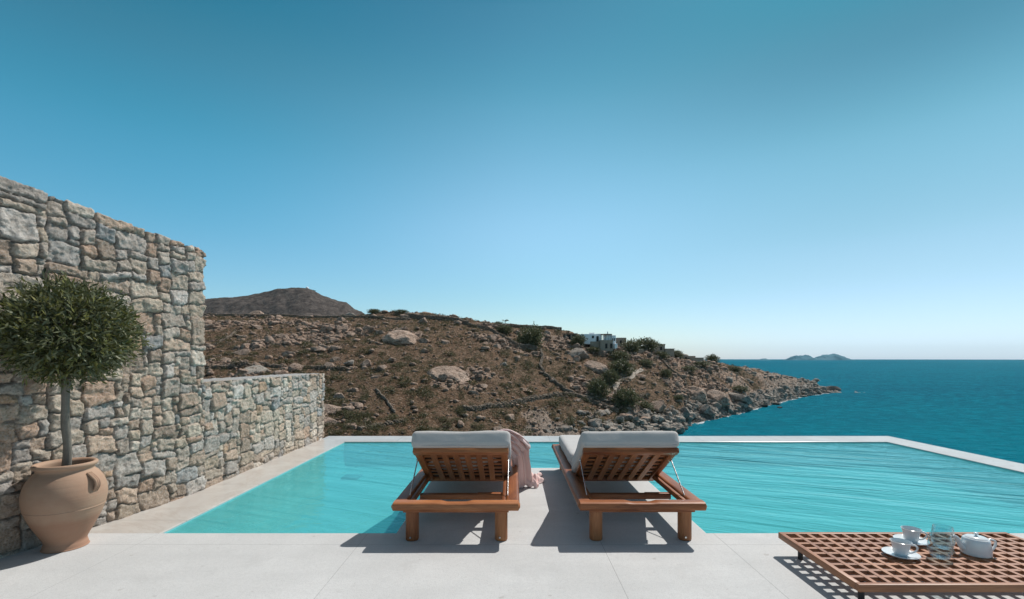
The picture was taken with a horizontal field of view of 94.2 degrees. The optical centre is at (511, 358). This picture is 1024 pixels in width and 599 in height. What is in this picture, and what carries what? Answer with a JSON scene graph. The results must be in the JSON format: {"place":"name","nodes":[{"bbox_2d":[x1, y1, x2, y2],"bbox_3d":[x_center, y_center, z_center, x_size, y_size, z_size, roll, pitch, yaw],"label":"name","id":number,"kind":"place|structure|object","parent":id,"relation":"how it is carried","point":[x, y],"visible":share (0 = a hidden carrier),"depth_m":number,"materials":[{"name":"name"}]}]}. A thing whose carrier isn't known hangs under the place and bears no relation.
{"place":"outdoors","nodes":[
{"label":"outdoors","id":0,"kind":"place"},
{"bbox_2d":[203,288,363,316],"bbox_3d":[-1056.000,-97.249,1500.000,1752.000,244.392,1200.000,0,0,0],"label":"mountain","id":1,"kind":"structure","parent":0,"point":[302,302],"depth_m":1268.77,"materials":[{"name":"stone"}]},
{"bbox_2d":[0,0,1023,359],"label":"sky","id":2,"kind":"structure","parent":0,"point":[726,179],"materials":[{"name":"blue"}]},
{"bbox_2d":[203,312,864,475],"bbox_3d":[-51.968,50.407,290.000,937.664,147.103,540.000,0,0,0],"label":"hillside","id":3,"kind":"structure","parent":0,"point":[399,399],"depth_m":155.90,"materials":[{"name":"soil"}]},
{"bbox_2d":[211,329,236,345],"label":"dry stone wall","id":4,"kind":"structure","parent":3,"relation":"on","point":[226,337],"depth_m":176.71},
{"bbox_2d":[232,349,249,354],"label":"boulder","id":5,"kind":"object","parent":3,"relation":"on","point":[242,352],"visible":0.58,"depth_m":153.43,"materials":[{"name":"beige stone"}]},
{"bbox_2d":[237,369,247,373],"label":"boulder","id":6,"kind":"object","parent":3,"relation":"on","point":[244,371],"visible":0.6,"depth_m":128.53,"materials":[{"name":"beige stone"}]},
{"bbox_2d":[244,365,268,373],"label":"boulder","id":7,"kind":"object","parent":3,"relation":"on","point":[259,369],"visible":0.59,"depth_m":131.82,"materials":[{"name":"grey stone"}]},
{"bbox_2d":[265,336,274,343],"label":"boulder","id":8,"kind":"object","parent":3,"relation":"on","point":[269,338],"visible":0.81,"depth_m":165.90,"materials":[{"name":"beige stone"}]},
{"bbox_2d":[204,360,348,370],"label":"dry stone wall","id":9,"kind":"structure","parent":3,"relation":"on","point":[267,364],"depth_m":136.84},
{"bbox_2d":[271,370,284,374],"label":"boulder","id":10,"kind":"object","parent":3,"relation":"on","point":[278,372],"visible":0.44,"depth_m":126.24,"materials":[{"name":"beige stone"}]},
{"bbox_2d":[281,351,294,356],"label":"boulder","id":11,"kind":"object","parent":3,"relation":"on","point":[286,353],"visible":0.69,"depth_m":151.35,"materials":[{"name":"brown stone"}]},
{"bbox_2d":[288,363,302,371],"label":"boulder","id":12,"kind":"object","parent":3,"relation":"on","point":[293,366],"visible":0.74,"depth_m":134.45,"materials":[{"name":"beige stone"}]},
{"bbox_2d":[204,313,406,319],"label":"dry stone wall","id":13,"kind":"structure","parent":3,"relation":"on","point":[329,316],"depth_m":231.98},
{"bbox_2d":[315,346,325,351],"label":"boulder","id":14,"kind":"object","parent":3,"relation":"on","point":[320,349],"visible":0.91,"depth_m":156.16,"materials":[{"name":"beige stone"}]},
{"bbox_2d":[323,417,336,425],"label":"boulder","id":15,"kind":"object","parent":3,"relation":"on","point":[328,420],"visible":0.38,"depth_m":95.47,"materials":[{"name":"beige stone"}]},
{"bbox_2d":[323,404,343,413],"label":"boulder","id":16,"kind":"object","parent":3,"relation":"on","point":[330,409],"visible":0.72,"depth_m":101.92,"materials":[{"name":"beige stone"}]},
{"bbox_2d":[329,346,341,350],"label":"boulder","id":17,"kind":"object","parent":3,"relation":"on","point":[332,348],"visible":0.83,"depth_m":156.67,"materials":[{"name":"brown stone"}]},
{"bbox_2d":[330,357,341,361],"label":"boulder","id":18,"kind":"object","parent":3,"relation":"on","point":[332,359],"visible":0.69,"depth_m":145.96,"materials":[{"name":"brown stone"}]},
{"bbox_2d":[333,393,344,398],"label":"boulder","id":19,"kind":"object","parent":3,"relation":"on","point":[339,395],"visible":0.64,"depth_m":111.60,"materials":[{"name":"grey stone"}]},
{"bbox_2d":[342,405,354,410],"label":"boulder","id":20,"kind":"object","parent":3,"relation":"on","point":[350,407],"visible":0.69,"depth_m":103.44,"materials":[{"name":"beige stone"}]},
{"bbox_2d":[343,360,353,365],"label":"boulder","id":21,"kind":"object","parent":3,"relation":"on","point":[350,362],"visible":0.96,"depth_m":139.82,"materials":[{"name":"grey stone"}]},
{"bbox_2d":[341,409,360,419],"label":"shrub","id":22,"kind":"object","parent":3,"relation":"on","point":[345,412],"visible":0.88,"depth_m":99.05,"materials":[{"name":"green plant"}]},
{"bbox_2d":[345,423,356,428],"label":"boulder","id":23,"kind":"object","parent":3,"relation":"on","point":[354,425],"visible":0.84,"depth_m":93.80,"materials":[{"name":"beige stone"}]},
{"bbox_2d":[354,402,362,408],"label":"boulder","id":24,"kind":"object","parent":3,"relation":"on","point":[357,405],"visible":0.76,"depth_m":105.58,"materials":[{"name":"beige stone"}]},
{"bbox_2d":[360,359,371,366],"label":"boulder","id":25,"kind":"object","parent":3,"relation":"on","point":[367,362],"visible":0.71,"depth_m":140.42,"materials":[{"name":"beige stone"}]},
{"bbox_2d":[364,424,381,431],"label":"shrub","id":26,"kind":"object","parent":3,"relation":"on","point":[375,425],"visible":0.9,"depth_m":94.14,"materials":[{"name":"green plant"}]},
{"bbox_2d":[366,308,380,313],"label":"bush","id":27,"kind":"object","parent":3,"relation":"on","point":[372,311],"visible":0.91,"depth_m":225.33,"materials":[{"name":"green plant"}]},
{"bbox_2d":[357,418,405,430],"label":"dry stone wall","id":28,"kind":"structure","parent":3,"relation":"on","point":[388,422],"depth_m":98.06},
{"bbox_2d":[376,365,386,369],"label":"boulder","id":29,"kind":"object","parent":3,"relation":"on","point":[380,367],"visible":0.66,"depth_m":136.24,"materials":[{"name":"beige stone"}]},
{"bbox_2d":[375,388,395,412],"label":"dry stone wall","id":30,"kind":"structure","parent":3,"relation":"on","point":[386,399],"depth_m":111.77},
{"bbox_2d":[390,309,408,312],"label":"bush","id":31,"kind":"object","parent":3,"relation":"on","point":[401,311],"visible":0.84,"depth_m":223.60,"materials":[{"name":"green plant"}]},
{"bbox_2d":[381,330,418,344],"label":"boulder","id":32,"kind":"object","parent":3,"relation":"on","point":[400,337],"visible":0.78,"depth_m":167.70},
{"bbox_2d":[416,338,428,342],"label":"boulder","id":33,"kind":"object","parent":3,"relation":"on","point":[421,340],"visible":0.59,"depth_m":170.80,"materials":[{"name":"brown stone"}]},
{"bbox_2d":[405,313,469,324],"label":"dry stone wall","id":34,"kind":"structure","parent":3,"relation":"on","point":[433,317],"depth_m":213.35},
{"bbox_2d":[437,373,447,381],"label":"boulder","id":35,"kind":"object","parent":3,"relation":"on","point":[442,377],"visible":0.99,"depth_m":130.35,"materials":[{"name":"grey stone"}]},
{"bbox_2d":[426,366,469,382],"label":"boulder","id":36,"kind":"object","parent":3,"relation":"on","point":[456,374],"visible":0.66,"depth_m":136.43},
{"bbox_2d":[204,310,728,435],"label":"rubble","id":37,"kind":"object","parent":3,"relation":"on","point":[330,327],"visible":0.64,"depth_m":183.30,"materials":[{"name":"brown stone"}]},
{"bbox_2d":[476,384,487,389],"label":"boulder","id":38,"kind":"object","parent":3,"relation":"on","point":[483,386],"visible":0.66,"depth_m":134.31,"materials":[{"name":"beige stone"}]},
{"bbox_2d":[203,312,763,434],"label":"scrub","id":39,"kind":"object","parent":3,"relation":"on","point":[428,368],"visible":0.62,"depth_m":151.31,"materials":[{"name":"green plant"}]},
{"bbox_2d":[469,323,519,346],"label":"dry stone wall","id":40,"kind":"structure","parent":3,"relation":"on","point":[500,334],"depth_m":200.80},
{"bbox_2d":[496,324,513,333],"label":"bush","id":41,"kind":"object","parent":3,"relation":"on","point":[500,328],"visible":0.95,"depth_m":207.70,"materials":[{"name":"green plant"}]},
{"bbox_2d":[505,414,513,420],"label":"boulder","id":42,"kind":"object","parent":3,"relation":"on","point":[511,417],"visible":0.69,"depth_m":118.51,"materials":[{"name":"beige stone"}]},
{"bbox_2d":[482,322,561,329],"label":"dry stone wall","id":43,"kind":"structure","parent":3,"relation":"on","point":[526,325],"depth_m":227.31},
{"bbox_2d":[462,391,589,410],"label":"dry stone wall","id":44,"kind":"structure","parent":3,"relation":"on","point":[532,398],"depth_m":131.95,"materials":[{"name":"stone"}]},
{"bbox_2d":[519,343,537,349],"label":"dry stone wall","id":45,"kind":"structure","parent":3,"relation":"on","point":[527,346],"depth_m":190.94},
{"bbox_2d":[516,323,545,346],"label":"bush","id":46,"kind":"object","parent":3,"relation":"on","point":[530,336],"visible":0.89,"depth_m":194.19,"materials":[{"name":"green plant"}]},
{"bbox_2d":[559,425,569,431],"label":"boulder","id":47,"kind":"object","parent":3,"relation":"on","point":[565,427],"visible":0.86,"depth_m":123.58,"materials":[{"name":"grey stone"}]},
{"bbox_2d":[564,333,577,338],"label":"stone house","id":48,"kind":"structure","parent":3,"relation":"on","point":[569,335],"depth_m":219.30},
{"bbox_2d":[538,347,618,411],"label":"dry stone wall","id":49,"kind":"structure","parent":3,"relation":"on","point":[557,383],"depth_m":154.77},
{"bbox_2d":[567,348,589,357],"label":"boulder","id":50,"kind":"object","parent":3,"relation":"on","point":[581,352],"visible":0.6,"depth_m":196.12,"materials":[{"name":"grey stone"}]},
{"bbox_2d":[569,334,587,346],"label":"bush","id":51,"kind":"object","parent":3,"relation":"on","point":[577,339],"visible":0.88,"depth_m":209.50,"materials":[{"name":"green plant"}]},
{"bbox_2d":[581,426,595,430],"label":"boulder","id":52,"kind":"object","parent":3,"relation":"on","point":[588,428],"visible":0.52,"depth_m":129.33,"materials":[{"name":"grey stone"}]},
{"bbox_2d":[587,347,599,351],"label":"bush","id":53,"kind":"object","parent":3,"relation":"on","point":[594,349],"visible":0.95,"depth_m":207.64,"materials":[{"name":"green plant"}]},
{"bbox_2d":[588,418,601,426],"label":"boulder","id":54,"kind":"object","parent":3,"relation":"on","point":[596,422],"visible":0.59,"depth_m":134.60,"materials":[{"name":"grey stone"}]},
{"bbox_2d":[583,360,608,373],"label":"boulder","id":55,"kind":"object","parent":3,"relation":"on","point":[599,368],"visible":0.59,"depth_m":186.75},
{"bbox_2d":[581,331,616,350],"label":"white house","id":56,"kind":"structure","parent":3,"relation":"on","point":[608,342],"depth_m":213.75,"materials":[{"name":"paint"}]},
{"bbox_2d":[585,377,612,399],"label":"bush","id":57,"kind":"object","parent":3,"relation":"on","point":[597,386],"visible":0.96,"depth_m":158.43,"materials":[{"name":"green plant"}]},
{"bbox_2d":[601,369,621,384],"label":"bush","id":58,"kind":"object","parent":3,"relation":"on","point":[612,378],"visible":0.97,"depth_m":176.31,"materials":[{"name":"green plant"}]},
{"bbox_2d":[608,350,630,361],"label":"bush","id":59,"kind":"object","parent":3,"relation":"on","point":[615,355],"visible":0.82,"depth_m":206.54,"materials":[{"name":"green plant"}]},
{"bbox_2d":[616,338,625,346],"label":"stone house","id":60,"kind":"structure","parent":3,"relation":"on","point":[619,341],"depth_m":229.60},
{"bbox_2d":[607,357,636,375],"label":"bush","id":61,"kind":"object","parent":3,"relation":"on","point":[621,366],"visible":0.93,"depth_m":190.81,"materials":[{"name":"green plant"}]},
{"bbox_2d":[619,413,631,420],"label":"boulder","id":62,"kind":"object","parent":3,"relation":"on","point":[626,415],"visible":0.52,"depth_m":149.81,"materials":[{"name":"grey stone"}]},
{"bbox_2d":[610,387,644,407],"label":"bush","id":63,"kind":"object","parent":3,"relation":"on","point":[622,395],"visible":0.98,"depth_m":157.50,"materials":[{"name":"green plant"}]},
{"bbox_2d":[620,337,642,352],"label":"bush","id":64,"kind":"object","parent":3,"relation":"on","point":[631,345],"visible":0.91,"depth_m":220.59,"materials":[{"name":"green plant"}]},
{"bbox_2d":[637,358,652,366],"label":"bush","id":65,"kind":"object","parent":3,"relation":"on","point":[646,362],"visible":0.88,"depth_m":209.37,"materials":[{"name":"green plant"}]},
{"bbox_2d":[638,401,654,409],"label":"bush","id":66,"kind":"object","parent":3,"relation":"on","point":[644,404],"visible":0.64,"depth_m":162.50,"materials":[{"name":"green plant"}]},
{"bbox_2d":[640,425,652,430],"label":"boulder","id":67,"kind":"object","parent":3,"relation":"on","point":[648,427],"visible":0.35,"depth_m":149.41,"materials":[{"name":"grey stone"}]},
{"bbox_2d":[635,336,662,351],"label":"bush","id":68,"kind":"object","parent":3,"relation":"on","point":[645,342],"visible":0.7,"depth_m":236.42,"materials":[{"name":"green plant"}]},
{"bbox_2d":[650,401,664,411],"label":"boulder","id":69,"kind":"object","parent":3,"relation":"on","point":[659,406],"visible":0.62,"depth_m":166.62,"materials":[{"name":"grey stone"}]},
{"bbox_2d":[657,344,664,351],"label":"stone house","id":70,"kind":"structure","parent":3,"relation":"on","point":[660,348],"depth_m":250.00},
{"bbox_2d":[653,351,669,358],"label":"bush","id":71,"kind":"object","parent":3,"relation":"on","point":[662,354],"visible":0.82,"depth_m":233.99,"materials":[{"name":"green plant"}]},
{"bbox_2d":[659,368,671,377],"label":"bush","id":72,"kind":"object","parent":3,"relation":"on","point":[667,373],"visible":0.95,"depth_m":205.25,"materials":[{"name":"green plant"}]},
{"bbox_2d":[664,349,673,357],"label":"stone house","id":73,"kind":"structure","parent":3,"relation":"on","point":[670,352],"depth_m":250.00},
{"bbox_2d":[652,351,688,392],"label":"dry stone wall","id":74,"kind":"structure","parent":3,"relation":"on","point":[671,369],"depth_m":216.96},
{"bbox_2d":[674,350,683,358],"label":"bush","id":75,"kind":"object","parent":3,"relation":"on","point":[677,354],"visible":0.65,"depth_m":256.97,"materials":[{"name":"green plant"}]},
{"bbox_2d":[673,394,684,402],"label":"bush","id":76,"kind":"object","parent":3,"relation":"on","point":[679,397],"visible":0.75,"depth_m":186.41,"materials":[{"name":"green plant"}]},
{"bbox_2d":[680,407,690,417],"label":"boulder","id":77,"kind":"object","parent":3,"relation":"on","point":[684,410],"visible":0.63,"depth_m":176.87,"materials":[{"name":"grey stone"}]},
{"bbox_2d":[545,366,830,432],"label":"rubble","id":78,"kind":"object","parent":3,"relation":"on","point":[822,389],"visible":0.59,"depth_m":207.77,"materials":[{"name":"grey stone"}]},
{"bbox_2d":[681,365,699,372],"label":"bush","id":79,"kind":"object","parent":3,"relation":"on","point":[692,368],"visible":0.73,"depth_m":232.24,"materials":[{"name":"green plant"}]},
{"bbox_2d":[687,358,703,361],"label":"stone house","id":80,"kind":"structure","parent":3,"relation":"on","point":[697,359],"depth_m":257.65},
{"bbox_2d":[688,386,707,403],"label":"boulder","id":81,"kind":"object","parent":3,"relation":"on","point":[699,394],"visible":0.54,"depth_m":202.80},
{"bbox_2d":[692,361,711,366],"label":"bush","id":82,"kind":"object","parent":3,"relation":"on","point":[702,363],"visible":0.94,"depth_m":248.37,"materials":[{"name":"green plant"}]},
{"bbox_2d":[700,404,711,413],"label":"boulder","id":83,"kind":"object","parent":3,"relation":"on","point":[704,408],"visible":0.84,"depth_m":194.29,"materials":[{"name":"grey stone"}]},
{"bbox_2d":[704,353,719,363],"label":"bush","id":84,"kind":"object","parent":3,"relation":"on","point":[713,358],"visible":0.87,"depth_m":279.79,"materials":[{"name":"green plant"}]},
{"bbox_2d":[707,389,730,407],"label":"boulder","id":85,"kind":"object","parent":3,"relation":"on","point":[721,398],"visible":0.62,"depth_m":209.03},
{"bbox_2d":[724,406,732,413],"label":"boulder","id":86,"kind":"object","parent":3,"relation":"on","point":[729,409],"visible":0.83,"depth_m":209.77,"materials":[{"name":"grey stone"}]},
{"bbox_2d":[729,366,743,371],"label":"bush","id":87,"kind":"object","parent":3,"relation":"on","point":[738,369],"visible":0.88,"depth_m":276.20,"materials":[{"name":"green plant"}]},
{"bbox_2d":[728,392,752,404],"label":"boulder","id":88,"kind":"object","parent":3,"relation":"on","point":[742,398],"visible":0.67,"depth_m":222.87,"materials":[{"name":"grey stone"}]},
{"bbox_2d":[731,385,751,392],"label":"bush","id":89,"kind":"object","parent":3,"relation":"on","point":[738,388],"visible":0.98,"depth_m":236.62,"materials":[{"name":"green plant"}]},
{"bbox_2d":[165,442,1023,532],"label":"pool floor","id":90,"kind":"structure","parent":0,"point":[316,494],"depth_m":5.02,"materials":[{"name":"paint"}]},
{"bbox_2d":[341,474,362,479],"bbox_3d":[-1.960,1.450,5.820,0.200,0.020,0.200,0,0,0],"label":"pool drain","id":91,"kind":"object","parent":90,"relation":"on","point":[351,477],"visible":1,"depth_m":5.79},
{"bbox_2d":[602,368,642,399],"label":"path","id":92,"kind":"structure","parent":0,"point":[633,374],"depth_m":188.81,"materials":[{"name":"stone"}]},
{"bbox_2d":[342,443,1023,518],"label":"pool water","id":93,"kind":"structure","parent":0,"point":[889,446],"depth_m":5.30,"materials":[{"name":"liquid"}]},
{"bbox_2d":[785,354,852,359],"bbox_3d":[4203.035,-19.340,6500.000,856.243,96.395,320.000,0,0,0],"label":"island","id":94,"kind":"structure","parent":0,"point":[823,357],"depth_m":6409.54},
{"bbox_2d":[678,359,1023,463],"bbox_3d":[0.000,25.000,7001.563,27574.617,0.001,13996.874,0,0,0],"label":"sea","id":95,"kind":"structure","parent":0,"point":[972,406],"depth_m":246.76,"materials":[{"name":"liquid"}]},
{"bbox_2d":[826,386,840,390],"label":"sea rock","id":96,"kind":"object","parent":95,"relation":"in","point":[831,388],"visible":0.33,"depth_m":365.20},
{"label":"terrace base","id":97,"kind":"structure","parent":0,"visible":0},
{"bbox_2d":[0,468,1023,598],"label":"deck","id":98,"kind":"structure","parent":97,"relation":"on","point":[548,548],"depth_m":2.62,"materials":[{"name":"concrete"}]},
{"bbox_2d":[19,457,107,553],"bbox_3d":[-2.680,0.877,2.855,0.391,0.508,0.389,0,0,32],"label":"terracotta jar","id":99,"kind":"object","parent":98,"relation":"on","point":[61,507],"visible":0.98,"depth_m":2.75,"materials":[{"name":"ceramic"}]},
{"bbox_2d":[0,268,154,465],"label":"olive tree","id":100,"kind":"object","parent":99,"relation":"in","point":[70,352],"visible":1,"depth_m":2.63,"materials":[{"name":"green plant"}]},
{"bbox_2d":[0,176,206,557],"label":"tall stone wall","id":101,"kind":"structure","parent":98,"relation":"on","point":[137,431],"depth_m":3.34,"materials":[{"name":"stone"}]},
{"bbox_2d":[391,431,519,540],"bbox_3d":[-0.345,0.811,3.905,0.791,0.636,2.020,0,0,0],"label":"sun lounger","id":102,"kind":"object","parent":98,"relation":"on","point":[463,456],"visible":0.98,"depth_m":3.20,"materials":[{"name":"brown wood"}]},
{"bbox_2d":[497,429,544,488],"bbox_3d":[0.061,0.822,3.967,0.261,0.621,1.395,0,0,15],"label":"towel","id":103,"kind":"object","parent":102,"relation":"hanging from","point":[520,448],"visible":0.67,"depth_m":3.95,"materials":[{"name":"fabric"}]},
{"bbox_2d":[551,431,706,540],"bbox_3d":[0.802,0.812,3.910,0.791,0.635,2.020,0,0,0],"label":"sun lounger","id":104,"kind":"object","parent":98,"relation":"on","point":[584,456],"visible":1,"depth_m":3.22,"materials":[{"name":"brown wood"}]},
{"bbox_2d":[778,532,1023,598],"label":"coffee table","id":105,"kind":"object","parent":98,"relation":"on","point":[855,560],"visible":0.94,"depth_m":2.36,"materials":[{"name":"brown wood"}]},
{"bbox_2d":[881,547,920,559],"bbox_3d":[1.987,1.001,2.429,0.158,0.017,0.158,0,0,0],"label":"saucer","id":106,"kind":"object","parent":105,"relation":"on","point":[889,551],"visible":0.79,"depth_m":2.42,"materials":[{"name":"white"}]},
{"bbox_2d":[890,538,918,556],"bbox_3d":[1.987,0.968,2.424,0.092,0.070,0.101,0,0,-9],"label":"teacup","id":107,"kind":"object","parent":106,"relation":"on","point":[901,547],"visible":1,"depth_m":2.40,"materials":[{"name":"white"}]},
{"bbox_2d":[893,534,929,545],"bbox_3d":[2.190,1.001,2.609,0.158,0.017,0.158,0,0,0],"label":"saucer","id":108,"kind":"object","parent":105,"relation":"on","point":[922,542],"visible":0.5,"depth_m":2.60,"materials":[{"name":"white"}]},
{"bbox_2d":[900,526,927,542],"bbox_3d":[2.191,0.968,2.604,0.092,0.070,0.101,0,0,-9],"label":"teacup","id":109,"kind":"object","parent":108,"relation":"on","point":[911,534],"visible":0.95,"depth_m":2.58,"materials":[{"name":"white"}]},
{"bbox_2d":[927,532,953,559],"bbox_3d":[2.169,0.952,2.409,0.103,0.117,0.103,0,0,0],"label":"glass tumbler","id":110,"kind":"object","parent":105,"relation":"on","point":[934,555],"visible":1,"depth_m":2.40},
{"bbox_2d":[952,532,996,558],"bbox_3d":[2.392,0.954,2.461,0.124,0.112,0.177,0,0,-50],"label":"teapot","id":111,"kind":"object","parent":105,"relation":"on","point":[975,544],"visible":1,"depth_m":2.43,"materials":[{"name":"white"}]},
{"bbox_2d":[89,436,1023,532],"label":"pool coping","id":112,"kind":"object","parent":97,"relation":"on","point":[168,516],"visible":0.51,"depth_m":4.95,"materials":[{"name":"stone"}]},
{"bbox_2d":[202,373,324,488],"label":"stone wall","id":113,"kind":"structure","parent":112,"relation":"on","point":[251,422],"depth_m":4.98,"materials":[{"name":"stone"}]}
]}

